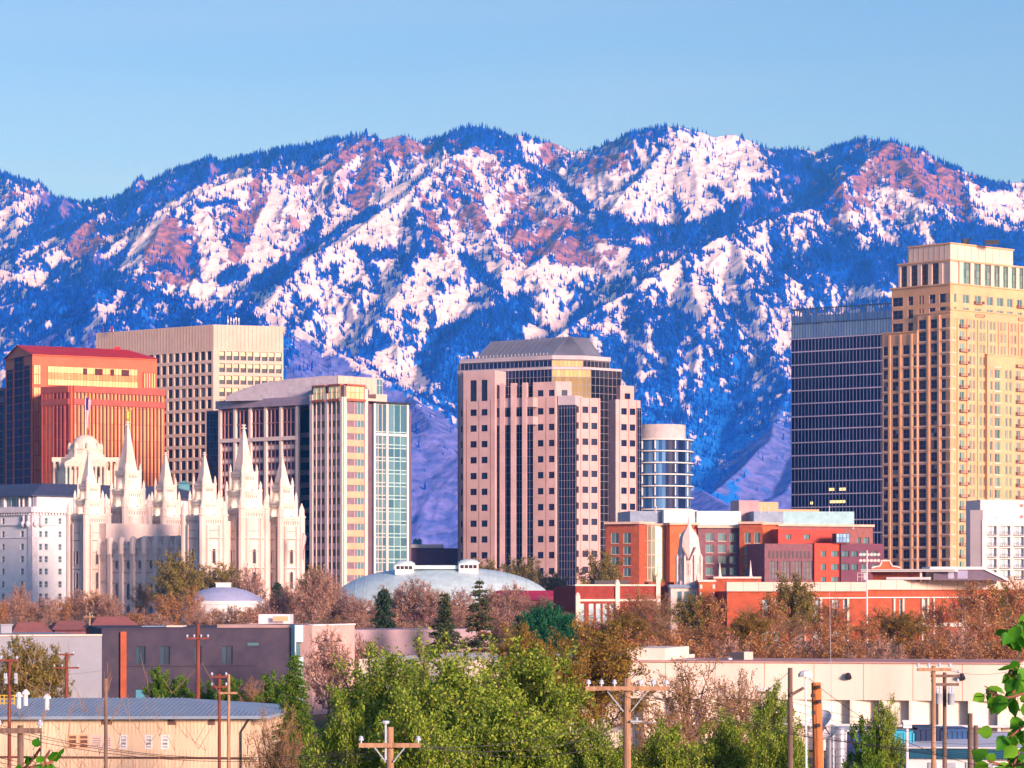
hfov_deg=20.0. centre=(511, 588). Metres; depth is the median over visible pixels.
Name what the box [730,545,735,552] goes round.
window
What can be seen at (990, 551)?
window
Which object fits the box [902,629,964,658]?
sapling
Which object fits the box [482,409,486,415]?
window
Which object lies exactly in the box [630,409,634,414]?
window
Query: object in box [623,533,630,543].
window
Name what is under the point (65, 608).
tree
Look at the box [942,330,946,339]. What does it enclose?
window
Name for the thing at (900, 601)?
window
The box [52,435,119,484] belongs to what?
domed building
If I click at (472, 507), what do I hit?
window
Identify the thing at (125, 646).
commercial building
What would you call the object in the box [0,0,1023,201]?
sky
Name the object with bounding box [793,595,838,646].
tree
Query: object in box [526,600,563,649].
bush
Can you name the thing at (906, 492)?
window
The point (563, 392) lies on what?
window
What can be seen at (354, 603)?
bare tree
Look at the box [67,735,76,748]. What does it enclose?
window
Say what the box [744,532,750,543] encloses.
window
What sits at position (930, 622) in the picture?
tree
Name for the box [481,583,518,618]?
bare tree
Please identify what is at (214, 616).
tree
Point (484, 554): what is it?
window
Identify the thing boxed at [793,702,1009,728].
power line
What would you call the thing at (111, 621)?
house
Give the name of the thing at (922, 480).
window
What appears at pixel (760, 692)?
utility pole
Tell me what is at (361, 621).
bare tree
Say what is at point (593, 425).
window
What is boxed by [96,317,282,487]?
office tower
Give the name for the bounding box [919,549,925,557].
window
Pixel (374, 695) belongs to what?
tree
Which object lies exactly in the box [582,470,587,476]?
window
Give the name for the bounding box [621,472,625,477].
window
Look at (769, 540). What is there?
brick building
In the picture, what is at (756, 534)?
window
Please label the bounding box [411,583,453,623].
bare tree
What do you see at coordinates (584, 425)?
window
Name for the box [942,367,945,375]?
window
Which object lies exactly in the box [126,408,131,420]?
statue
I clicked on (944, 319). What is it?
window
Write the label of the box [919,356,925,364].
window
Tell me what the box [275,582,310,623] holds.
bare tree
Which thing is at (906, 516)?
window
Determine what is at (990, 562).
window
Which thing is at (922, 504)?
window
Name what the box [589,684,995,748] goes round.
power line
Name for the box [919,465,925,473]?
window
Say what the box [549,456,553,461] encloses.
window
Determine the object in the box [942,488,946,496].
window
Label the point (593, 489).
window
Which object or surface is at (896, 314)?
window
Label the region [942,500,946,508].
window
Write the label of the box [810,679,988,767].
power line
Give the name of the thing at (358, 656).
bare tree
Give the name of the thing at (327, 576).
tree
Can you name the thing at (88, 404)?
flag
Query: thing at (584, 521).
window
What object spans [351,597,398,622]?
bare tree
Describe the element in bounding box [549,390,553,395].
window
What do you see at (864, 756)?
tree
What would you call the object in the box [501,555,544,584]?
tree
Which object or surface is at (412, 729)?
tree
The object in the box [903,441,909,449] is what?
window
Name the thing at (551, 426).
window
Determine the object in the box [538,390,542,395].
window
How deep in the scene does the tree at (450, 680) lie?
148.93 m
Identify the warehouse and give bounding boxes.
[0,689,290,767]
[359,646,1023,749]
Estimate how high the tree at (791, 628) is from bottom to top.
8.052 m
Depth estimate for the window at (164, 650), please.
315.48 m
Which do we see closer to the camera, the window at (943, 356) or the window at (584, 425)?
the window at (943, 356)
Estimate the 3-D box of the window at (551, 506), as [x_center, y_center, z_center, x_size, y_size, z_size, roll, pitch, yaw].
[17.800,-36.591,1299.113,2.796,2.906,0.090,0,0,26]
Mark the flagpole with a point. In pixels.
(85, 415)
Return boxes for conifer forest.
[0,121,1023,498]
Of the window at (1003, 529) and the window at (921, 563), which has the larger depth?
the window at (921, 563)
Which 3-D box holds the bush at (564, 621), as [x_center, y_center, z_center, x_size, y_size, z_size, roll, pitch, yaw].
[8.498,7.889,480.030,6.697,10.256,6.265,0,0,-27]
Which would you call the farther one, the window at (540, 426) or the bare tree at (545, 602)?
the window at (540, 426)
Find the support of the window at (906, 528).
in the apartment tower at (952, 392)
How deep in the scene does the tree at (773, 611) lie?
540.03 m
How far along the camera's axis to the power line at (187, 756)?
106.03 m
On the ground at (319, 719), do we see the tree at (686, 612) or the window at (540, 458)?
the tree at (686, 612)
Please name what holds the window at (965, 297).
in the apartment tower at (952, 392)
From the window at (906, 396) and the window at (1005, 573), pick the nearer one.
the window at (1005, 573)
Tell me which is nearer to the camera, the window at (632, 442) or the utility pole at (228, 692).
the utility pole at (228, 692)
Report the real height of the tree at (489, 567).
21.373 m
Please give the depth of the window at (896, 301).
1271.75 m
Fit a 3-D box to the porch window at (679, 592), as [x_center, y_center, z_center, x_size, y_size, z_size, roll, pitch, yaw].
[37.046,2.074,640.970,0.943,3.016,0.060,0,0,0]
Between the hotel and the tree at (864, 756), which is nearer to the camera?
the tree at (864, 756)
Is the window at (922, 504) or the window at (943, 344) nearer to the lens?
the window at (943, 344)
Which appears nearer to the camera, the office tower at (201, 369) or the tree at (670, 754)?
the tree at (670, 754)
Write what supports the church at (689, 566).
on the ground at (319, 719)
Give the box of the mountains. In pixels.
[0,126,1023,547]
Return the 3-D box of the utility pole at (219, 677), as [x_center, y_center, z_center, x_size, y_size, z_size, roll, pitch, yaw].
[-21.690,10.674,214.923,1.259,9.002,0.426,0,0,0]
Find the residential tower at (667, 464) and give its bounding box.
[642,419,693,510]
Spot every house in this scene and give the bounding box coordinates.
[12,622,52,631]
[48,620,85,633]
[83,617,136,633]
[480,590,552,633]
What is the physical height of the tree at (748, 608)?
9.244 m
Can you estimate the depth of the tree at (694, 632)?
460.15 m
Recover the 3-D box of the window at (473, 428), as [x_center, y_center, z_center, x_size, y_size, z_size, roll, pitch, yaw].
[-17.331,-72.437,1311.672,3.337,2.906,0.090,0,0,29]
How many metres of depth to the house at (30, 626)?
523.34 m
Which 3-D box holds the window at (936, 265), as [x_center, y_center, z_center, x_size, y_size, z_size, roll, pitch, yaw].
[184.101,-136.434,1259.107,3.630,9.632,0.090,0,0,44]
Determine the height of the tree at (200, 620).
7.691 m
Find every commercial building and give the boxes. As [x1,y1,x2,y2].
[0,624,101,697]
[88,614,292,700]
[217,623,355,714]
[355,628,490,681]
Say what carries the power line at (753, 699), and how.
attached to the utility pole at (791, 693)
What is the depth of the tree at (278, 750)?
149.85 m
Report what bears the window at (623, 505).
in the office tower at (550, 452)
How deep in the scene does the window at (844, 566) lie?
939.11 m
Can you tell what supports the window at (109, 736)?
in the warehouse at (193, 716)
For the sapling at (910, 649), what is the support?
on the ground at (319, 719)
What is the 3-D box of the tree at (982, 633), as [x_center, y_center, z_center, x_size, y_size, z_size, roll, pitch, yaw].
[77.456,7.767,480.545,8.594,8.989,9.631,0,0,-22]
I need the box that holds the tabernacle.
[331,559,545,619]
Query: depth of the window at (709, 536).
952.73 m
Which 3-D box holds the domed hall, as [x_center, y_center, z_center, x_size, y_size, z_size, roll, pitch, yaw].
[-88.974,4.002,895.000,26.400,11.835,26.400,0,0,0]
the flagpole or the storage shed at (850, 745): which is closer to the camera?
the storage shed at (850, 745)
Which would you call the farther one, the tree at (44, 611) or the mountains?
the mountains
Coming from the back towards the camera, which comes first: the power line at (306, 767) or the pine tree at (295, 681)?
the pine tree at (295, 681)
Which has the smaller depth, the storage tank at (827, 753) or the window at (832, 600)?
the storage tank at (827, 753)
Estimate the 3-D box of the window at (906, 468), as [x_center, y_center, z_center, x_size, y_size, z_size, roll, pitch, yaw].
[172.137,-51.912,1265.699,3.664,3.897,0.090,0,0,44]
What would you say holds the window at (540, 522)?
in the office tower at (550, 452)
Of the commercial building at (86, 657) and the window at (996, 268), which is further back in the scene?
the window at (996, 268)
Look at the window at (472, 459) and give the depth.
1311.80 m
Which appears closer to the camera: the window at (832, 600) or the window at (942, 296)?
the window at (832, 600)
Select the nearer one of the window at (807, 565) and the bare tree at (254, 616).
the bare tree at (254, 616)
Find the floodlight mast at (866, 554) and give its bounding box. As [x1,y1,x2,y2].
[858,550,879,642]
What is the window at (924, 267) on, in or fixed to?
in the apartment tower at (952, 392)
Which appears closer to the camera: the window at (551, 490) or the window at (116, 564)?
the window at (116, 564)
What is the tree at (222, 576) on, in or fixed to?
on the ground at (319, 719)
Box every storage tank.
[825,734,834,767]
[835,727,845,767]
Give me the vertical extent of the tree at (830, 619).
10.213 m
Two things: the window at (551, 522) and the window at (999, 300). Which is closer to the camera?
the window at (999, 300)
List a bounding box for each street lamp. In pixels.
[798,670,812,767]
[901,720,912,767]
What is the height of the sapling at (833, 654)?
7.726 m
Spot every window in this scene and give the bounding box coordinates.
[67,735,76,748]
[78,735,88,748]
[90,735,101,748]
[102,735,111,748]
[114,561,118,569]
[114,583,118,599]
[119,735,126,748]
[126,560,129,569]
[126,583,129,599]
[126,605,129,613]
[135,646,144,664]
[137,560,141,569]
[145,735,151,748]
[148,605,152,613]
[149,351,280,487]
[149,560,152,569]
[160,646,169,663]
[161,735,168,748]
[194,646,200,663]
[221,646,231,663]
[296,642,300,655]
[461,406,578,571]
[470,380,476,401]
[470,409,476,415]
[470,425,476,431]
[470,441,476,447]
[470,457,476,463]
[470,473,476,478]
[470,489,476,494]
[470,505,476,510]
[470,520,476,526]
[470,536,476,542]
[470,552,476,558]
[482,380,486,400]
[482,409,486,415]
[482,425,486,430]
[482,441,486,446]
[482,457,486,462]
[482,473,486,478]
[482,489,486,494]
[482,504,486,510]
[482,520,486,526]
[482,536,486,542]
[482,552,486,558]
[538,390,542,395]
[538,408,542,414]
[538,424,542,430]
[538,440,542,446]
[538,456,542,462]
[538,472,542,478]
[538,488,542,494]
[538,504,542,509]
[538,520,542,525]
[538,536,542,541]
[538,552,542,557]
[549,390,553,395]
[549,408,553,413]
[549,424,553,429]
[549,440,553,445]
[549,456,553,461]
[549,472,553,477]
[549,488,553,493]
[549,504,553,509]
[549,520,553,525]
[549,536,553,541]
[549,552,553,557]
[561,390,566,395]
[580,603,583,620]
[582,406,587,412]
[582,422,587,428]
[582,438,587,444]
[582,454,587,460]
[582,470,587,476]
[582,486,587,492]
[582,502,587,508]
[582,519,587,524]
[582,535,587,540]
[582,551,587,556]
[589,603,593,623]
[591,407,596,412]
[591,423,596,428]
[591,439,596,444]
[591,455,596,460]
[591,471,596,476]
[591,487,596,492]
[591,503,596,508]
[591,519,596,524]
[591,535,596,540]
[596,603,600,622]
[603,603,606,624]
[610,533,618,543]
[611,546,618,554]
[611,557,618,565]
[621,408,625,414]
[621,424,625,430]
[621,440,625,445]
[621,456,625,461]
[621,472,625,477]
[621,487,625,493]
[621,503,625,509]
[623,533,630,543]
[623,546,630,554]
[623,557,630,565]
[623,568,630,576]
[625,393,629,398]
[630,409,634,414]
[630,424,634,430]
[630,440,634,446]
[630,456,634,462]
[630,472,634,477]
[630,488,634,493]
[630,503,634,509]
[678,591,681,601]
[684,591,688,603]
[705,533,713,541]
[705,556,713,563]
[705,568,713,575]
[706,545,712,552]
[718,533,726,541]
[718,545,725,552]
[718,556,726,563]
[718,568,726,575]
[729,533,736,541]
[729,556,736,563]
[729,568,736,575]
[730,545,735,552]
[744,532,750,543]
[753,532,759,543]
[769,561,777,578]
[781,561,789,578]
[792,561,800,578]
[803,561,811,578]
[804,534,809,538]
[821,551,825,556]
[821,564,825,569]
[830,500,844,502]
[832,551,837,556]
[832,564,837,569]
[832,577,837,581]
[832,600,838,616]
[842,551,848,556]
[842,564,848,569]
[843,600,846,615]
[852,551,856,556]
[852,564,856,569]
[864,537,868,543]
[884,293,1021,568]
[893,297,902,306]
[893,310,902,319]
[893,323,902,331]
[899,600,901,614]
[901,266,906,286]
[903,357,909,365]
[903,369,909,377]
[903,381,909,389]
[903,393,909,401]
[903,405,909,413]
[903,417,909,425]
[903,429,909,437]
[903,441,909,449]
[903,453,909,461]
[903,465,909,473]
[903,477,909,485]
[903,489,909,497]
[903,501,909,509]
[903,513,909,521]
[903,525,909,533]
[903,537,909,545]
[903,549,909,557]
[903,561,909,568]
[911,265,916,285]
[919,320,925,328]
[919,332,925,340]
[919,344,925,352]
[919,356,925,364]
[919,368,925,377]
[919,380,925,389]
[919,392,925,401]
[919,404,925,413]
[919,416,925,425]
[919,429,925,437]
[919,441,925,449]
[919,453,925,461]
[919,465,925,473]
[919,477,925,485]
[919,489,925,497]
[919,501,925,509]
[919,513,925,521]
[919,525,925,533]
[919,537,925,545]
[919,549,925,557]
[919,561,925,568]
[922,264,927,284]
[933,263,938,283]
[940,293,946,302]
[942,318,946,327]
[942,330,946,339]
[942,343,946,351]
[942,355,946,363]
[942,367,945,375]
[942,379,946,387]
[942,391,946,399]
[942,403,946,411]
[942,415,946,424]
[942,428,946,436]
[942,440,946,448]
[942,452,945,460]
[942,464,946,472]
[942,476,946,484]
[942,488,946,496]
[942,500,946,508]
[942,513,946,521]
[942,525,946,533]
[942,537,945,545]
[942,549,946,557]
[963,263,969,283]
[963,294,968,303]
[974,264,979,284]
[975,295,980,303]
[985,265,989,285]
[986,297,992,305]
[987,526,994,533]
[987,537,994,544]
[987,548,994,555]
[987,559,994,566]
[994,266,998,286]
[997,298,1002,306]
[1000,526,1008,533]
[1000,537,1008,544]
[1000,548,1008,555]
[1000,559,1008,567]
[1000,570,1008,577]
[1003,267,1006,287]
[1007,298,1012,307]
[1012,268,1014,288]
[1014,526,1022,533]
[1014,537,1022,544]
[1014,548,1022,556]
[1014,559,1022,567]
[1014,570,1022,578]
[1019,268,1021,288]
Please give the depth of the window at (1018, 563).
1005.06 m
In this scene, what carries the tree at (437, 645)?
on the ground at (319, 719)
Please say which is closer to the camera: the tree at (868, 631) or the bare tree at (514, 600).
the tree at (868, 631)
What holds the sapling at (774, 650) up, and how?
on the ground at (319, 719)
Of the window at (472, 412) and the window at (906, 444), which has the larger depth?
the window at (472, 412)
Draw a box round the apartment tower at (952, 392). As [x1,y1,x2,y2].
[881,235,1023,568]
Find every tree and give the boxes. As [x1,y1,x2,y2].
[0,593,30,626]
[0,600,10,623]
[0,631,59,697]
[0,641,125,767]
[9,582,31,615]
[15,737,64,767]
[16,601,41,621]
[26,594,59,626]
[31,641,74,697]
[49,595,77,622]
[63,587,92,621]
[77,589,109,621]
[90,591,125,616]
[95,655,231,767]
[121,607,154,624]
[129,582,157,624]
[138,611,174,624]
[145,547,203,624]
[147,592,183,624]
[175,586,205,624]
[185,561,213,593]
[186,607,214,624]
[206,560,243,588]
[206,608,224,624]
[218,603,243,623]
[226,606,263,623]
[227,563,267,599]
[230,606,293,623]
[235,675,264,702]
[240,701,318,767]
[254,593,299,618]
[265,582,305,622]
[268,582,281,602]
[269,653,320,767]
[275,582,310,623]
[292,563,336,623]
[295,565,332,594]
[298,688,384,767]
[301,625,355,723]
[302,637,440,767]
[315,569,341,622]
[317,583,354,623]
[317,614,359,626]
[334,611,375,627]
[335,592,371,621]
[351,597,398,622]
[355,632,383,680]
[362,614,406,627]
[364,680,472,767]
[367,584,416,623]
[370,588,396,627]
[374,626,488,730]
[383,642,521,767]
[391,575,441,627]
[396,620,422,627]
[406,619,434,627]
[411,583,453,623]
[425,605,475,627]
[426,591,463,653]
[429,633,516,691]
[434,681,573,767]
[437,586,484,620]
[456,614,504,635]
[459,578,501,652]
[466,628,605,767]
[474,557,503,570]
[479,614,547,680]
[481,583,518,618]
[485,604,521,644]
[494,581,535,628]
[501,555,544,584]
[505,608,529,636]
[529,594,552,609]
[530,628,596,757]
[535,568,570,589]
[542,610,661,738]
[561,712,622,767]
[575,612,606,644]
[576,546,629,583]
[586,619,633,648]
[590,600,645,625]
[602,609,658,646]
[616,694,704,767]
[616,713,713,767]
[622,581,654,639]
[628,590,681,644]
[635,611,678,645]
[635,653,744,758]
[647,573,664,581]
[658,620,707,654]
[664,591,718,638]
[686,593,729,651]
[688,702,769,767]
[691,621,735,655]
[711,665,777,757]
[724,608,780,651]
[730,603,777,635]
[745,675,798,766]
[749,713,811,767]
[752,594,790,649]
[761,569,821,650]
[768,614,815,653]
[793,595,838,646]
[798,616,857,657]
[811,597,866,646]
[841,712,883,767]
[842,620,894,653]
[857,605,898,649]
[864,693,905,767]
[874,607,931,653]
[902,609,938,648]
[917,594,957,640]
[921,626,965,650]
[940,586,987,648]
[952,578,1013,652]
[957,610,1008,654]
[971,614,1023,767]
[982,579,1021,640]
[991,615,1023,657]
[1000,572,1023,624]
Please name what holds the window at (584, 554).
in the office tower at (550, 452)
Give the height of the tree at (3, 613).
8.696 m
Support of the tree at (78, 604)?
on the ground at (319, 719)
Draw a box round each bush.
[141,665,173,697]
[163,674,190,697]
[185,677,216,699]
[211,674,250,701]
[252,670,285,725]
[510,606,545,650]
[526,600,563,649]
[546,606,579,649]
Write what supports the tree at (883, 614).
on the ground at (319, 719)
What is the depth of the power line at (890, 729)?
123.57 m
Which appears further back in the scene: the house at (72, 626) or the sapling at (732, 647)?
the house at (72, 626)
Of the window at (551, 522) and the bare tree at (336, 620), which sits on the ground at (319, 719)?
the bare tree at (336, 620)
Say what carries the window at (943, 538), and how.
in the apartment tower at (952, 392)
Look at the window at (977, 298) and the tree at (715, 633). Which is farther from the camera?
the window at (977, 298)
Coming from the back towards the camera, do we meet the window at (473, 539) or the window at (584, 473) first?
the window at (473, 539)
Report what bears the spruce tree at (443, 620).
on the ground at (319, 719)
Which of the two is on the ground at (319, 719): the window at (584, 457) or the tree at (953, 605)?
the tree at (953, 605)
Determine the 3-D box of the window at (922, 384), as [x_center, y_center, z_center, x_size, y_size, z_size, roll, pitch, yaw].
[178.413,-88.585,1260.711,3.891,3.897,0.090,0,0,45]
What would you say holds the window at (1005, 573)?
in the apartment block at (994, 535)
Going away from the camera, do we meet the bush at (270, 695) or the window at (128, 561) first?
the bush at (270, 695)
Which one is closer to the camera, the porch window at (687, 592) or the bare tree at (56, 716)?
the bare tree at (56, 716)
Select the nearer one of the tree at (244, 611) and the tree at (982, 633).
the tree at (982, 633)
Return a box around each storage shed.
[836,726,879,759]
[847,732,860,767]
[891,729,914,767]
[908,724,941,740]
[939,726,967,738]
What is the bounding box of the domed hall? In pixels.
[181,583,265,620]
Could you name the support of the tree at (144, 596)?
on the ground at (319, 719)
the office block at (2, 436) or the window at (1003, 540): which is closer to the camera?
the window at (1003, 540)
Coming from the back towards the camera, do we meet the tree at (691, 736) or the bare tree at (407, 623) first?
the bare tree at (407, 623)
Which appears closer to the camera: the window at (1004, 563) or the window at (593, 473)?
the window at (1004, 563)
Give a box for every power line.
[0,725,364,757]
[0,748,417,767]
[1,641,201,674]
[1,733,396,761]
[1,749,382,767]
[3,748,401,767]
[25,734,379,759]
[359,716,623,747]
[421,728,623,751]
[421,740,622,756]
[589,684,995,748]
[604,684,1003,751]
[619,684,971,753]
[636,684,1003,756]
[651,684,1003,758]
[667,684,1000,760]
[700,673,787,711]
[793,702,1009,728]
[793,717,949,743]
[795,711,1023,733]
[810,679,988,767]
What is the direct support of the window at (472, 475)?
in the office tower at (550, 452)
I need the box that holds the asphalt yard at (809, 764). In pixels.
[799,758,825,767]
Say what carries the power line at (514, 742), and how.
attached to the utility pole at (627, 687)
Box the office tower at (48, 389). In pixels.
[4,345,165,486]
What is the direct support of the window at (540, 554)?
in the office tower at (550, 452)
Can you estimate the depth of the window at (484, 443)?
1308.93 m
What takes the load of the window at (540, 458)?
in the office tower at (550, 452)
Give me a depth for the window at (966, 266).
1260.63 m
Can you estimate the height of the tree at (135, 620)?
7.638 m
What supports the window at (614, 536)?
in the brick building at (769, 540)
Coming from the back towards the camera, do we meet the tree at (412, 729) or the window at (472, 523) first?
the window at (472, 523)
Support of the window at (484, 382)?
in the office tower at (550, 452)
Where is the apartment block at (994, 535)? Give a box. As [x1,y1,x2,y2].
[966,500,1023,579]
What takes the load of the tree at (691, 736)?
on the ground at (319, 719)
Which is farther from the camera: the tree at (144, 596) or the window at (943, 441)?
the window at (943, 441)
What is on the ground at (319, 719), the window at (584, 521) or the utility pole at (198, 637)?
the utility pole at (198, 637)
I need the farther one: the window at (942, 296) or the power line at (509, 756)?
the window at (942, 296)
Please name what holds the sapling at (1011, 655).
on the ground at (319, 719)
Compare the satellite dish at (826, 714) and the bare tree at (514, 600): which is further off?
the bare tree at (514, 600)
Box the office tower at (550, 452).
[458,336,641,587]
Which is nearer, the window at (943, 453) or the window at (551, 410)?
the window at (943, 453)
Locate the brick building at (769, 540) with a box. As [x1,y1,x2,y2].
[604,500,883,584]
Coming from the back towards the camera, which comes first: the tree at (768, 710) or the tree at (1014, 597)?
the tree at (1014, 597)
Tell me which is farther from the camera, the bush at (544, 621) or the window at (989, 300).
the window at (989, 300)
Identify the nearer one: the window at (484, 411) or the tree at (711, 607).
the tree at (711, 607)
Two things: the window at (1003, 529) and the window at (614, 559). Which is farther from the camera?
the window at (1003, 529)
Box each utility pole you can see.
[0,656,17,767]
[0,719,42,766]
[53,651,78,697]
[83,613,94,624]
[104,678,107,767]
[186,624,208,698]
[211,672,226,767]
[219,674,237,767]
[358,721,420,767]
[585,678,668,767]
[756,687,777,704]
[787,668,803,767]
[811,682,822,767]
[916,663,951,767]
[930,670,959,767]
[968,713,972,767]
[973,725,977,767]
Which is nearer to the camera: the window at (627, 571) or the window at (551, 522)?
the window at (627, 571)
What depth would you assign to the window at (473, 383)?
1311.80 m
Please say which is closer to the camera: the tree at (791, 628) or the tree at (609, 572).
the tree at (791, 628)
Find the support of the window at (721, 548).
in the brick building at (769, 540)
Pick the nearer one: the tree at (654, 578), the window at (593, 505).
the tree at (654, 578)
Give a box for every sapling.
[611,627,656,653]
[629,638,658,646]
[652,628,705,657]
[686,636,727,657]
[704,632,749,657]
[736,631,787,657]
[755,630,807,657]
[783,632,827,657]
[806,639,857,657]
[837,639,879,658]
[848,633,905,658]
[889,639,934,658]
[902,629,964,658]
[929,621,979,658]
[959,636,1011,658]
[989,622,1023,658]
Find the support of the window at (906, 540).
in the apartment tower at (952, 392)
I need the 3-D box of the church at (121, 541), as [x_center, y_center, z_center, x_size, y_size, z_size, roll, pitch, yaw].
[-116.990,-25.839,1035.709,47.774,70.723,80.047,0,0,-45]
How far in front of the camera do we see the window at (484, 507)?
1308.93 m
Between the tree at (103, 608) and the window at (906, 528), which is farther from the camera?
the window at (906, 528)
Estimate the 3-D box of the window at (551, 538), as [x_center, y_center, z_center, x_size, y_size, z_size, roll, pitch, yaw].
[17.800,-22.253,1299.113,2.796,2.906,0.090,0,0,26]
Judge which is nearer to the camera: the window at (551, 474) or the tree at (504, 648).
the tree at (504, 648)
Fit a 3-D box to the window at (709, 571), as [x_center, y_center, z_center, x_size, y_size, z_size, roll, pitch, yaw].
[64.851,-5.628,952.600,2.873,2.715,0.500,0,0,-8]
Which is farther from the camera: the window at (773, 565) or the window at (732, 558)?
the window at (732, 558)
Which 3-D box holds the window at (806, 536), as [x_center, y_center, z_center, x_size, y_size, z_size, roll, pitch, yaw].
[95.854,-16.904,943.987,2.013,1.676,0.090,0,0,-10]
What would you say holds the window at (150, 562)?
in the church at (121, 541)
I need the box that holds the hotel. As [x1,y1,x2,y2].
[0,481,191,609]
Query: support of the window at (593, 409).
in the office tower at (550, 452)
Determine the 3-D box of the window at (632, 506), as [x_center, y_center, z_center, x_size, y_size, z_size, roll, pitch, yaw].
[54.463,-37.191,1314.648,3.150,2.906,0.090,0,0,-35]
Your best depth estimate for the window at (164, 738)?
235.60 m
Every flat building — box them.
[411,539,457,564]
[903,733,1023,767]
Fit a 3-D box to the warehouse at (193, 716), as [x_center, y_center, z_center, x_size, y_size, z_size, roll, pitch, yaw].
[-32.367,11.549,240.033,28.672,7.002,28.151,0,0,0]
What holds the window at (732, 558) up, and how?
in the brick building at (769, 540)
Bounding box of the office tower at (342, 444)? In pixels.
[207,375,411,605]
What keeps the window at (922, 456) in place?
in the apartment tower at (952, 392)
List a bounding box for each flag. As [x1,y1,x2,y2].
[86,398,90,427]
[301,533,305,559]
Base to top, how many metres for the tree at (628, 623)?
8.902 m
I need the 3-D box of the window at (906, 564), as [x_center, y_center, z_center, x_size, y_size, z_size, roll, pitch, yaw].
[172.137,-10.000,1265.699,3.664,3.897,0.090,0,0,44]
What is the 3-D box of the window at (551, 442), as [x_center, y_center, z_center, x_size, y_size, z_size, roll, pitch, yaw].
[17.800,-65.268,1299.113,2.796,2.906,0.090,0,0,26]
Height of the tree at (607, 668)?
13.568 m
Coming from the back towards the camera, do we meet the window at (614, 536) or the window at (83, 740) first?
the window at (614, 536)
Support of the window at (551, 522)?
in the office tower at (550, 452)
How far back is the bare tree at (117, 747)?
74.38 m
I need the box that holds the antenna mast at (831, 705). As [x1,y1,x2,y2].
[829,589,832,767]
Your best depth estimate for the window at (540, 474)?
1301.60 m
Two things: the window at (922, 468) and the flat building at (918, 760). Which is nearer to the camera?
the flat building at (918, 760)
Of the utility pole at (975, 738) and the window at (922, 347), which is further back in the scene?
the window at (922, 347)
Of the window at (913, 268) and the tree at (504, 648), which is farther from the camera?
the window at (913, 268)
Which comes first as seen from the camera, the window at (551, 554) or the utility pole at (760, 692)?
the utility pole at (760, 692)
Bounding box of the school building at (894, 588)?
[553,560,1023,642]
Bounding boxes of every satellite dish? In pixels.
[809,710,830,767]
[823,725,836,767]
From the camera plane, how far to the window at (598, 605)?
613.93 m
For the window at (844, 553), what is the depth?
939.11 m
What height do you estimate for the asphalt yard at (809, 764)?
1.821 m
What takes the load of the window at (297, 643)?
in the commercial building at (301, 638)
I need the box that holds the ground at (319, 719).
[0,608,1023,766]
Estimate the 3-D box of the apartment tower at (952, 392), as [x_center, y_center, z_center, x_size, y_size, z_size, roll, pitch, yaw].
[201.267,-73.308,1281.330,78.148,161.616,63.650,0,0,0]
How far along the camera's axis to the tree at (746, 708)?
194.65 m
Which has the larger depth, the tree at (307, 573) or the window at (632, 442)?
the window at (632, 442)
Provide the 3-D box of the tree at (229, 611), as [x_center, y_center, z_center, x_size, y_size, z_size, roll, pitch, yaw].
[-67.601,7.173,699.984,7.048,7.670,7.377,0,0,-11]
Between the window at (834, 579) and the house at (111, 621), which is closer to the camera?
the house at (111, 621)
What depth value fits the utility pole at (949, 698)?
164.88 m
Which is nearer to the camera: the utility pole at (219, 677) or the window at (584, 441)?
the utility pole at (219, 677)
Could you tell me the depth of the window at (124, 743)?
235.88 m
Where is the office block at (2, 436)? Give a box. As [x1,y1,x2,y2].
[0,388,5,484]
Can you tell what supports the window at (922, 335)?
in the apartment tower at (952, 392)
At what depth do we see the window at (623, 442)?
1311.80 m
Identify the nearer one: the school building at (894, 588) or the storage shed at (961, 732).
the storage shed at (961, 732)
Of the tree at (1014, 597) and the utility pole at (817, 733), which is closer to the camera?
the utility pole at (817, 733)
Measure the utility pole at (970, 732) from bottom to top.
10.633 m
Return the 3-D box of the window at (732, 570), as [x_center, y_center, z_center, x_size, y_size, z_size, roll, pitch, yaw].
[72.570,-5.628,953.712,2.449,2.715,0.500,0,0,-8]
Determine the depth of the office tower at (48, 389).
1400.30 m
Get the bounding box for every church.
[65,421,305,614]
[644,516,760,639]
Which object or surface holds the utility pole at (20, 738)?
on the ground at (319, 719)
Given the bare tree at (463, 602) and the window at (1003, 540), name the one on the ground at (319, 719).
the bare tree at (463, 602)
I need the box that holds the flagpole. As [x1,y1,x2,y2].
[85,396,85,434]
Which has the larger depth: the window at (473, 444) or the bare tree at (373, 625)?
the window at (473, 444)
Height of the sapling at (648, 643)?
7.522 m
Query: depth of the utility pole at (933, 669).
149.89 m
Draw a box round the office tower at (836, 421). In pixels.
[791,303,891,543]
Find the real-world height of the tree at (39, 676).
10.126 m
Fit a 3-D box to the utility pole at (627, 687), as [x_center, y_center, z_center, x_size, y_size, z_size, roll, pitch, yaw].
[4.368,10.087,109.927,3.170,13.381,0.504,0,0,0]
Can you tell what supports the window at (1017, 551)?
in the apartment block at (994, 535)
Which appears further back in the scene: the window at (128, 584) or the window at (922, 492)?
the window at (922, 492)
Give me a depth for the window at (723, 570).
953.43 m
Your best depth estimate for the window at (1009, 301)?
1276.42 m
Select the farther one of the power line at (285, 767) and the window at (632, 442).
the window at (632, 442)
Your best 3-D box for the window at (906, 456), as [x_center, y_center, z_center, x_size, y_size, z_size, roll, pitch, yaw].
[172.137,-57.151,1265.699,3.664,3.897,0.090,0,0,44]
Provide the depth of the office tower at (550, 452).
1305.40 m
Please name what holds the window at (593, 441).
in the office tower at (550, 452)

